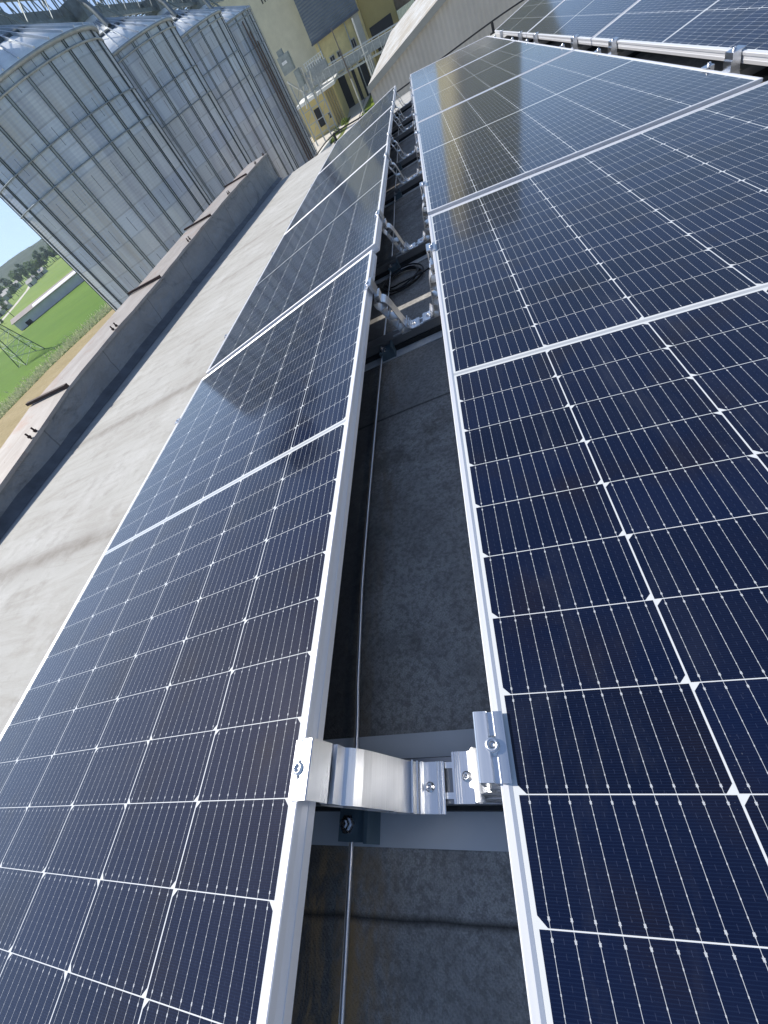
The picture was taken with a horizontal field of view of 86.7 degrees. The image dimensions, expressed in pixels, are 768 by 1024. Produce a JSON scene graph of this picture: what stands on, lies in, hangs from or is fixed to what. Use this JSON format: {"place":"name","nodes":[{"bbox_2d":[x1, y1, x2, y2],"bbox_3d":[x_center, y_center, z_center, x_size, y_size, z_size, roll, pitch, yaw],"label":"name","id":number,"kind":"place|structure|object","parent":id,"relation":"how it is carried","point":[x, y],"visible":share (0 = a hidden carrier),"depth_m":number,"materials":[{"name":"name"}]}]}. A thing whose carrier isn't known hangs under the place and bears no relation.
{"place":"outdoors","nodes":[
{"label":"outdoors","id":0,"kind":"place"},
{"bbox_2d":[0,239,48,286],"bbox_3d":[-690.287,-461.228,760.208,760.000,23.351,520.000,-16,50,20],"label":"hill","id":1,"kind":"structure","parent":0,"point":[25,255],"depth_m":762.34,"materials":[{"name":"green plant"}]},
{"bbox_2d":[0,255,80,351],"bbox_3d":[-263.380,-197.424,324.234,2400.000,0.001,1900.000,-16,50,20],"label":"ground","id":2,"kind":"structure","parent":0,"point":[59,268],"depth_m":228.75,"materials":[{"name":"green plant"}]},
{"bbox_2d":[0,308,5,316],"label":"cottage","id":3,"kind":"structure","parent":2,"relation":"on","point":[2,312],"depth_m":243.89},
{"bbox_2d":[0,278,8,286],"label":"tree","id":4,"kind":"object","parent":2,"relation":"on","point":[2,280],"visible":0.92,"depth_m":366.11,"materials":[{"name":"green plant"}]},
{"bbox_2d":[0,302,8,309],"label":"tree","id":5,"kind":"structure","parent":2,"relation":"on","point":[2,304],"depth_m":246.59,"materials":[{"name":"green plant"}]},
{"bbox_2d":[0,291,11,300],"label":"cottage","id":6,"kind":"structure","parent":2,"relation":"on","point":[4,294],"depth_m":322.96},
{"bbox_2d":[0,300,12,311],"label":"cottage","id":7,"kind":"structure","parent":2,"relation":"on","point":[10,305],"depth_m":252.59,"materials":[{"name":"white"}]},
{"bbox_2d":[6,285,17,295],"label":"tree","id":8,"kind":"object","parent":2,"relation":"on","point":[10,289],"visible":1,"depth_m":282.94,"materials":[{"name":"green plant"}]},
{"bbox_2d":[2,280,21,294],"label":"cottage","id":9,"kind":"structure","parent":2,"relation":"on","point":[17,282],"depth_m":353.21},
{"bbox_2d":[8,281,19,291],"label":"tree","id":10,"kind":"object","parent":2,"relation":"on","point":[10,283],"visible":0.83,"depth_m":308.97,"materials":[{"name":"green plant"}]},
{"bbox_2d":[2,286,29,319],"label":"lane","id":11,"kind":"structure","parent":2,"relation":"on","point":[20,298],"depth_m":251.91,"materials":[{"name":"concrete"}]},
{"bbox_2d":[10,273,22,283],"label":"tree","id":12,"kind":"object","parent":2,"relation":"on","point":[15,277],"visible":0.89,"depth_m":359.71,"materials":[{"name":"green plant"}]},
{"bbox_2d":[14,264,25,272],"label":"tree","id":13,"kind":"object","parent":2,"relation":"on","point":[17,265],"visible":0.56,"depth_m":361.60,"materials":[{"name":"green plant"}]},
{"bbox_2d":[18,267,28,276],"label":"tree","id":14,"kind":"object","parent":2,"relation":"on","point":[23,271],"visible":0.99,"depth_m":324.87,"materials":[{"name":"green plant"}]},
{"bbox_2d":[25,277,36,287],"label":"cottage","id":15,"kind":"structure","parent":2,"relation":"on","point":[30,282],"depth_m":278.71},
{"bbox_2d":[26,267,39,279],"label":"tree","id":16,"kind":"object","parent":2,"relation":"on","point":[29,270],"visible":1,"depth_m":281.15,"materials":[{"name":"green plant"}]},
{"bbox_2d":[31,272,41,280],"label":"cottage","id":17,"kind":"structure","parent":2,"relation":"on","point":[35,277],"depth_m":293.60,"materials":[{"name":"grey"}]},
{"bbox_2d":[32,260,41,267],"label":"tree","id":18,"kind":"object","parent":2,"relation":"on","point":[35,263],"visible":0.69,"depth_m":330.72,"materials":[{"name":"green plant"}]},
{"bbox_2d":[32,254,46,267],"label":"tree","id":19,"kind":"object","parent":2,"relation":"on","point":[35,256],"visible":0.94,"depth_m":330.72,"materials":[{"name":"green plant"}]},
{"bbox_2d":[31,250,47,265],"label":"tree","id":20,"kind":"object","parent":2,"relation":"on","point":[36,253],"visible":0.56,"depth_m":335.96,"materials":[{"name":"green plant"}]},
{"bbox_2d":[37,267,47,275],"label":"cottage","id":21,"kind":"structure","parent":2,"relation":"on","point":[42,271],"depth_m":296.47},
{"bbox_2d":[41,253,50,262],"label":"tree","id":22,"kind":"object","parent":2,"relation":"on","point":[45,258],"visible":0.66,"depth_m":358.58,"materials":[{"name":"green plant"}]},
{"bbox_2d":[10,270,83,330],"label":"long barn","id":23,"kind":"structure","parent":2,"relation":"on","point":[33,311],"depth_m":144.67,"materials":[{"name":"grey metal"}]},
{"bbox_2d":[39,246,54,261],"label":"tree","id":24,"kind":"object","parent":2,"relation":"on","point":[42,249],"visible":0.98,"depth_m":333.40,"materials":[{"name":"green plant"}]},
{"bbox_2d":[46,250,55,259],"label":"tree","id":25,"kind":"object","parent":2,"relation":"on","point":[49,253],"visible":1,"depth_m":333.86,"materials":[{"name":"green plant"}]},
{"bbox_2d":[393,0,414,20],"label":"brown building","id":26,"kind":"structure","parent":2,"relation":"on","point":[402,7],"depth_m":82.98,"materials":[{"name":"brick"}]},
{"bbox_2d":[0,281,110,418],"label":"crop field","id":27,"kind":"structure","parent":0,"point":[69,313],"depth_m":107.48,"materials":[{"name":"green plant"}]},
{"bbox_2d":[0,324,44,367],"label":"lattice pylon","id":28,"kind":"object","parent":27,"relation":"on","point":[8,346],"visible":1,"depth_m":96.38,"materials":[{"name":"grey metal"}]},
{"bbox_2d":[0,303,111,417],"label":"weeds","id":29,"kind":"object","parent":27,"relation":"on","point":[20,391],"visible":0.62,"depth_m":84.03,"materials":[{"name":"green plant"}]},
{"bbox_2d":[0,309,114,447],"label":"straw verge","id":30,"kind":"structure","parent":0,"point":[11,418],"depth_m":75.74,"materials":[{"name":"beige plant"}]},
{"bbox_2d":[0,0,187,265],"label":"sky","id":31,"kind":"structure","parent":0,"point":[16,236],"materials":[{"name":"blue"}]},
{"bbox_2d":[310,95,369,152],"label":"yard","id":32,"kind":"structure","parent":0,"point":[354,112],"depth_m":88.62,"materials":[{"name":"concrete"}]},
{"bbox_2d":[0,22,211,311],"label":"grain silo","id":33,"kind":"object","parent":32,"relation":"on","point":[105,197],"visible":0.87,"depth_m":23.19,"materials":[{"name":"metal"}]},
{"bbox_2d":[0,0,223,26],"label":"conveyor gallery","id":34,"kind":"object","parent":33,"relation":"on","point":[68,11],"visible":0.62,"depth_m":30.64,"materials":[{"name":"metal"}]},
{"bbox_2d":[85,14,251,201],"bbox_3d":[-17.846,-31.900,39.287,10.980,22.090,10.980,-16,50,20],"label":"grain silo","id":35,"kind":"object","parent":32,"relation":"on","point":[156,61],"visible":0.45,"depth_m":32.45,"materials":[{"name":"metal"}]},
{"bbox_2d":[157,8,298,179],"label":"grain silo","id":36,"kind":"object","parent":32,"relation":"on","point":[211,44],"visible":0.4,"depth_m":44.00,"materials":[{"name":"metal"}]},
{"bbox_2d":[200,4,316,167],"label":"grain silo","id":37,"kind":"object","parent":32,"relation":"on","point":[234,17],"visible":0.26,"depth_m":53.05,"materials":[{"name":"metal"}]},
{"bbox_2d":[242,3,318,160],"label":"silo ladder","id":38,"kind":"object","parent":37,"relation":"attached to","point":[278,84],"visible":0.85,"depth_m":54.27,"materials":[{"name":"metal"}]},
{"bbox_2d":[211,0,327,133],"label":"mill tower","id":39,"kind":"structure","parent":32,"relation":"on","point":[280,23],"depth_m":88.74,"materials":[{"name":"beige paint"}]},
{"bbox_2d":[276,48,337,145],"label":"machine platform","id":40,"kind":"structure","parent":32,"relation":"on","point":[286,63],"depth_m":79.91,"materials":[{"name":"metal"}]},
{"bbox_2d":[296,73,349,141],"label":"yellow shed","id":41,"kind":"structure","parent":32,"relation":"on","point":[332,91],"depth_m":88.01,"materials":[{"name":"yellow metal"}]},
{"bbox_2d":[313,107,325,126],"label":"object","id":42,"kind":"structure","parent":41,"relation":"in","point":[317,111],"depth_m":88.51,"materials":[{"name":"black glass"}]},
{"bbox_2d":[319,137,331,153],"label":"kerb wall","id":43,"kind":"structure","parent":32,"relation":"on","point":[327,145],"depth_m":79.95,"materials":[{"name":"white concrete"}]},
{"bbox_2d":[294,0,376,108],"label":"mill building","id":44,"kind":"structure","parent":32,"relation":"on","point":[320,19],"depth_m":86.76,"materials":[{"name":"beige stone"}]},
{"bbox_2d":[338,75,355,108],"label":"doorway","id":45,"kind":"structure","parent":44,"relation":"in","point":[343,83],"depth_m":93.81,"materials":[{"name":"black"}]},
{"bbox_2d":[351,69,363,99],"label":"doorway","id":46,"kind":"structure","parent":44,"relation":"in","point":[352,71],"depth_m":92.89,"materials":[{"name":"black"}]},
{"bbox_2d":[356,60,370,95],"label":"doorway","id":47,"kind":"structure","parent":44,"relation":"in","point":[363,67],"depth_m":91.69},
{"bbox_2d":[337,116,350,139],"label":"side grass","id":48,"kind":"structure","parent":32,"relation":"on","point":[342,132],"depth_m":83.70,"materials":[{"name":"green plant"}]},
{"bbox_2d":[333,126,341,135],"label":"bush","id":49,"kind":"object","parent":48,"relation":"on","point":[336,129],"visible":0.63,"depth_m":83.91,"materials":[{"name":"green plant"}]},
{"bbox_2d":[341,117,348,125],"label":"bush","id":50,"kind":"object","parent":48,"relation":"on","point":[344,120],"visible":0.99,"depth_m":87.03,"materials":[{"name":"green plant"}]},
{"bbox_2d":[297,21,398,96],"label":"yard conveyor","id":51,"kind":"object","parent":32,"relation":"on","point":[353,57],"visible":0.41,"depth_m":83.42,"materials":[{"name":"metal"}]},
{"bbox_2d":[361,95,374,115],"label":"grass verge","id":52,"kind":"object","parent":32,"relation":"on","point":[370,104],"depth_m":86.45,"materials":[{"name":"green plant"}]},
{"bbox_2d":[331,28,364,112],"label":"lightning mast","id":53,"kind":"object","parent":52,"relation":"on","point":[361,105],"visible":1,"depth_m":80.11,"materials":[{"name":"grey metal"}]},
{"bbox_2d":[351,18,374,76],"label":"pipe post","id":54,"kind":"object","parent":52,"relation":"on","point":[364,53],"visible":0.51,"depth_m":79.29,"materials":[{"name":"grey metal"}]},
{"bbox_2d":[357,0,398,62],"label":"ochre building","id":55,"kind":"structure","parent":32,"relation":"on","point":[378,16],"depth_m":85.63,"materials":[{"name":"yellow paint"}]},
{"bbox_2d":[0,33,767,1023],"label":"roof","id":56,"kind":"structure","parent":32,"relation":"on","point":[434,935],"depth_m":1.00,"materials":[{"name":"grey concrete"}]},
{"bbox_2d":[0,153,282,538],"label":"parapet wall","id":57,"kind":"structure","parent":56,"relation":"on","point":[68,404],"depth_m":3.84,"materials":[{"name":"grey concrete"}]},
{"bbox_2d":[338,107,399,1023],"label":"lightning wire","id":58,"kind":"object","parent":56,"relation":"on","point":[342,1004],"visible":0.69,"depth_m":0.79,"materials":[{"name":"silver metal"}]},
{"bbox_2d":[384,185,419,207],"bbox_3d":[0.067,-2.387,3.117,1.900,0.014,0.160,-17,47,21],"label":"membrane pad","id":59,"kind":"object","parent":56,"relation":"on","point":[405,194],"visible":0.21,"depth_m":3.04,"materials":[{"name":"grey rubber"}]},
{"bbox_2d":[393,189,401,200],"bbox_3d":[0.101,-2.380,3.048,0.059,0.049,0.056,-17,47,21],"label":"wire holder","id":60,"kind":"object","parent":59,"relation":"on","point":[398,195],"visible":0.99,"depth_m":3.04,"materials":[{"name":"black plastic"}]},
{"bbox_2d":[365,315,441,364],"bbox_3d":[0.728,-0.893,1.357,3.720,0.054,0.072,-17,47,21],"label":"base rail","id":61,"kind":"object","parent":56,"relation":"on","point":[400,340],"visible":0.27,"depth_m":1.60,"materials":[{"name":"metal"}]},
{"bbox_2d":[364,242,439,333],"bbox_3d":[0.095,-0.801,1.492,0.276,0.225,0.078,-17,47,21],"label":"ridge bracket","id":62,"kind":"object","parent":61,"relation":"on","point":[405,325],"visible":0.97,"depth_m":1.51,"materials":[{"name":"silver metal"}]},
{"bbox_2d":[0,249,376,1023],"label":"solar panel","id":63,"kind":"object","parent":62,"relation":"on","point":[156,827],"visible":1,"depth_m":0.73,"materials":[{"name":"blue glass"}]},
{"bbox_2d":[364,330,442,371],"bbox_3d":[-0.002,-0.655,1.675,1.900,0.014,0.160,-17,47,21],"label":"membrane pad","id":64,"kind":"object","parent":56,"relation":"on","point":[414,346],"visible":0.07,"depth_m":1.59,"materials":[{"name":"grey rubber"}]},
{"bbox_2d":[379,340,396,361],"bbox_3d":[0.013,-0.641,1.614,0.059,0.049,0.056,-17,47,21],"label":"wire holder","id":65,"kind":"object","parent":64,"relation":"on","point":[389,351],"visible":1,"depth_m":1.60,"materials":[{"name":"black plastic"}]},
{"bbox_2d":[375,252,432,284],"bbox_3d":[0.024,-1.304,2.215,1.900,0.014,0.160,-17,47,21],"label":"membrane pad","id":66,"kind":"object","parent":56,"relation":"on","point":[418,260],"depth_m":2.13,"materials":[{"name":"grey rubber"}]},
{"bbox_2d":[388,259,400,273],"bbox_3d":[0.053,-1.295,2.148,0.059,0.049,0.056,-17,47,21],"label":"wire holder","id":67,"kind":"object","parent":66,"relation":"on","point":[394,266],"visible":0.94,"depth_m":2.13,"materials":[{"name":"black plastic"}]},
{"bbox_2d":[387,158,420,179],"bbox_3d":[0.093,-3.056,3.673,1.900,0.014,0.160,-17,47,21],"label":"membrane pad","id":68,"kind":"object","parent":56,"relation":"on","point":[404,168],"visible":0.07,"depth_m":3.59,"materials":[{"name":"black rubber"}]},
{"bbox_2d":[380,263,429,295],"bbox_3d":[0.170,-1.237,2.039,0.492,0.042,0.259,-42,46,-3],"label":"cable coil","id":69,"kind":"object","parent":56,"relation":"on","point":[412,279],"visible":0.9,"depth_m":1.99,"materials":[{"name":"black rubber"}]},
{"bbox_2d":[315,756,503,811],"bbox_3d":[0.682,0.251,0.404,3.720,0.054,0.072,-17,47,21],"label":"base rail","id":70,"kind":"object","parent":56,"relation":"on","point":[451,806],"visible":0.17,"depth_m":0.62,"materials":[{"name":"metal"}]},
{"bbox_2d":[288,711,511,814],"bbox_3d":[0.050,0.344,0.539,0.276,0.225,0.078,-17,47,21],"label":"ridge bracket","id":71,"kind":"object","parent":70,"relation":"on","point":[325,773],"visible":1,"depth_m":0.55,"materials":[{"name":"metal"}]},
{"bbox_2d":[428,81,767,1023],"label":"solar panel","id":72,"kind":"object","parent":71,"relation":"on","point":[604,317],"visible":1,"depth_m":0.52,"materials":[{"name":"blue glass"}]},
{"bbox_2d":[311,729,508,851],"bbox_3d":[-0.047,0.490,0.722,1.900,0.014,0.160,-17,47,21],"label":"membrane pad","id":73,"kind":"object","parent":56,"relation":"on","point":[479,831],"visible":0.22,"depth_m":0.66,"materials":[{"name":"grey rubber"}]},
{"bbox_2d":[338,808,380,844],"bbox_3d":[-0.043,0.506,0.665,0.059,0.049,0.056,-17,47,21],"label":"wire holder","id":74,"kind":"object","parent":73,"relation":"on","point":[361,826],"visible":0.91,"depth_m":0.65,"materials":[{"name":"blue plastic"}]},
{"bbox_2d":[393,35,514,118],"bbox_3d":[0.929,-5.998,5.606,3.720,0.054,0.072,-17,47,21],"label":"base rail","id":75,"kind":"object","parent":56,"relation":"on","point":[406,107],"visible":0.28,"depth_m":5.83,"materials":[{"name":"metal"}]},
{"bbox_2d":[393,77,412,106],"bbox_3d":[0.297,-5.906,5.741,0.276,0.225,0.078,-17,47,21],"label":"ridge bracket","id":76,"kind":"object","parent":75,"relation":"on","point":[400,97],"visible":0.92,"depth_m":5.76,"materials":[{"name":"silver metal"}]},
{"bbox_2d":[318,85,396,173],"bbox_3d":[-0.324,-5.357,5.668,1.134,0.036,2.279,-22,44,26],"label":"solar panel","id":77,"kind":"object","parent":76,"relation":"on","point":[370,117],"visible":0.84,"depth_m":5.52,"materials":[{"name":"blue glass"}]},
{"bbox_2d":[410,36,514,90],"bbox_3d":[0.890,-5.720,5.175,1.134,0.035,2.279,-11,48,16],"label":"solar panel","id":78,"kind":"object","parent":76,"relation":"on","point":[482,47],"visible":0.76,"depth_m":5.02,"materials":[{"name":"blue glass"}]},
{"bbox_2d":[495,0,563,37],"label":"solar panel","id":79,"kind":"object","parent":75,"relation":"on","point":[527,16],"visible":0.93,"depth_m":4.77,"materials":[{"name":"blue glass"}]},
{"bbox_2d":[391,38,532,134],"bbox_3d":[0.889,-4.984,4.762,3.720,0.054,0.072,-17,47,21],"label":"base rail","id":80,"kind":"object","parent":56,"relation":"on","point":[407,121],"visible":0.2,"depth_m":4.99,"materials":[{"name":"metal"}]},
{"bbox_2d":[391,86,414,120],"bbox_3d":[0.257,-4.892,4.897,0.276,0.225,0.078,-17,47,21],"label":"ridge bracket","id":81,"kind":"object","parent":80,"relation":"on","point":[404,117],"visible":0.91,"depth_m":4.92,"materials":[{"name":"silver metal"}]},
{"bbox_2d":[510,31,522,40],"bbox_3d":[1.455,-5.174,4.454,0.125,0.086,0.060,-17,47,21],"label":"valley clamp","id":82,"kind":"object","parent":80,"relation":"on","point":[519,36],"visible":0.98,"depth_m":4.43,"materials":[{"name":"metal"}]},
{"bbox_2d":[390,40,553,147],"bbox_3d":[0.864,-4.354,4.238,3.720,0.054,0.072,-17,47,21],"label":"base rail","id":83,"kind":"object","parent":56,"relation":"on","point":[404,135],"visible":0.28,"depth_m":4.46,"materials":[{"name":"metal"}]},
{"bbox_2d":[390,94,414,132],"bbox_3d":[0.232,-4.262,4.372,0.276,0.225,0.078,-17,47,21],"label":"ridge bracket","id":84,"kind":"object","parent":83,"relation":"on","point":[394,115],"visible":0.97,"depth_m":4.40,"materials":[{"name":"silver metal"}]},
{"bbox_2d":[284,105,393,233],"bbox_3d":[-0.399,-3.587,4.200,1.134,0.035,2.279,-22,44,26],"label":"solar panel","id":85,"kind":"object","parent":84,"relation":"on","point":[368,143],"visible":0.73,"depth_m":4.00,"materials":[{"name":"blue glass"}]},
{"bbox_2d":[412,40,574,122],"bbox_3d":[0.821,-3.952,3.704,1.134,0.035,2.279,-11,48,16],"label":"solar panel","id":86,"kind":"object","parent":84,"relation":"on","point":[509,61],"visible":0.76,"depth_m":3.48,"materials":[{"name":"blue glass"}]},
{"bbox_2d":[524,32,538,43],"bbox_3d":[1.430,-4.544,3.929,0.125,0.086,0.060,-17,47,21],"label":"valley clamp","id":87,"kind":"object","parent":83,"relation":"on","point":[535,38],"visible":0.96,"depth_m":3.90,"materials":[{"name":"metal"}]},
{"bbox_2d":[526,0,638,44],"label":"solar panel","id":88,"kind":"object","parent":83,"relation":"on","point":[587,21],"visible":0.93,"depth_m":3.27,"materials":[{"name":"blue glass"}]},
{"bbox_2d":[387,44,597,177],"bbox_3d":[0.822,-3.294,3.355,3.720,0.054,0.072,-17,47,21],"label":"base rail","id":89,"kind":"object","parent":56,"relation":"on","point":[410,159],"visible":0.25,"depth_m":3.57,"materials":[{"name":"metal"}]},
{"bbox_2d":[387,113,418,159],"bbox_3d":[0.190,-3.202,3.490,0.276,0.225,0.078,-17,47,21],"label":"ridge bracket","id":90,"kind":"object","parent":89,"relation":"on","point":[406,155],"visible":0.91,"depth_m":3.52,"materials":[{"name":"silver metal"}]},
{"bbox_2d":[559,34,578,49],"bbox_3d":[1.388,-3.484,3.047,0.125,0.086,0.060,-17,47,21],"label":"valley clamp","id":91,"kind":"object","parent":89,"relation":"on","point":[574,45],"visible":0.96,"depth_m":3.02,"materials":[{"name":"metal"}]},
{"bbox_2d":[490,21,494,35],"bbox_3d":[1.761,-7.850,6.589,0.116,0.140,0.116,-17,47,21],"label":"short post","id":92,"kind":"object","parent":56,"relation":"on","point":[492,27],"visible":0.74,"depth_m":6.59,"materials":[{"name":"black metal"}]},
{"bbox_2d":[315,0,523,155],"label":"edge wire","id":93,"kind":"object","parent":92,"relation":"attached to","point":[483,27],"visible":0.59,"depth_m":6.79,"materials":[{"name":"metal"}]},
{"bbox_2d":[384,49,641,205],"bbox_3d":[0.796,-2.626,2.799,3.720,0.054,0.072,-17,47,21],"label":"base rail","id":94,"kind":"object","parent":56,"relation":"on","point":[413,183],"visible":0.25,"depth_m":3.02,"materials":[{"name":"metal"}]},
{"bbox_2d":[383,131,421,184],"bbox_3d":[0.163,-2.533,2.934,0.276,0.225,0.078,-17,47,21],"label":"ridge bracket","id":95,"kind":"object","parent":94,"relation":"on","point":[418,173],"visible":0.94,"depth_m":2.96,"materials":[{"name":"silver metal"}]},
{"bbox_2d":[206,143,389,373],"bbox_3d":[-0.464,-1.821,2.724,1.134,0.036,2.279,-22,44,26],"label":"solar panel","id":96,"kind":"object","parent":95,"relation":"on","point":[337,231],"visible":0.88,"depth_m":2.38,"materials":[{"name":"blue glass"}]},
{"bbox_2d":[416,49,762,215],"bbox_3d":[0.751,-2.183,2.231,1.134,0.035,2.279,-11,48,16],"label":"solar panel","id":97,"kind":"object","parent":95,"relation":"on","point":[565,107],"visible":0.83,"depth_m":1.85,"materials":[{"name":"blue glass"}]},
{"bbox_2d":[594,37,618,55],"bbox_3d":[1.362,-2.816,2.491,0.125,0.086,0.060,-17,47,21],"label":"valley clamp","id":98,"kind":"object","parent":94,"relation":"on","point":[612,46],"visible":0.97,"depth_m":2.47,"materials":[{"name":"metal"}]},
{"bbox_2d":[591,0,767,65],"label":"solar panel","id":99,"kind":"object","parent":94,"relation":"on","point":[711,29],"visible":1,"depth_m":1.91,"materials":[{"name":"blue glass"}]},
{"bbox_2d":[374,64,767,281],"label":"base rail","id":100,"kind":"object","parent":56,"relation":"on","point":[410,256],"visible":0.22,"depth_m":2.12,"materials":[{"name":"metal"}]},
{"bbox_2d":[374,181,430,254],"bbox_3d":[0.121,-1.450,2.032,0.276,0.225,0.078,-17,47,21],"label":"ridge bracket","id":101,"kind":"object","parent":100,"relation":"on","point":[394,241],"visible":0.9,"depth_m":2.06,"materials":[{"name":"silver metal"}]},
{"bbox_2d":[701,45,746,73],"bbox_3d":[1.319,-1.733,1.589,0.125,0.086,0.060,-17,47,21],"label":"valley clamp","id":102,"kind":"object","parent":100,"relation":"on","point":[731,62],"visible":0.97,"depth_m":1.56,"materials":[{"name":"metal"}]},
{"bbox_2d":[367,0,527,103],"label":"corrugated hall","id":103,"kind":"structure","parent":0,"point":[424,33],"depth_m":26.53,"materials":[{"name":"grey metal"}]}
]}

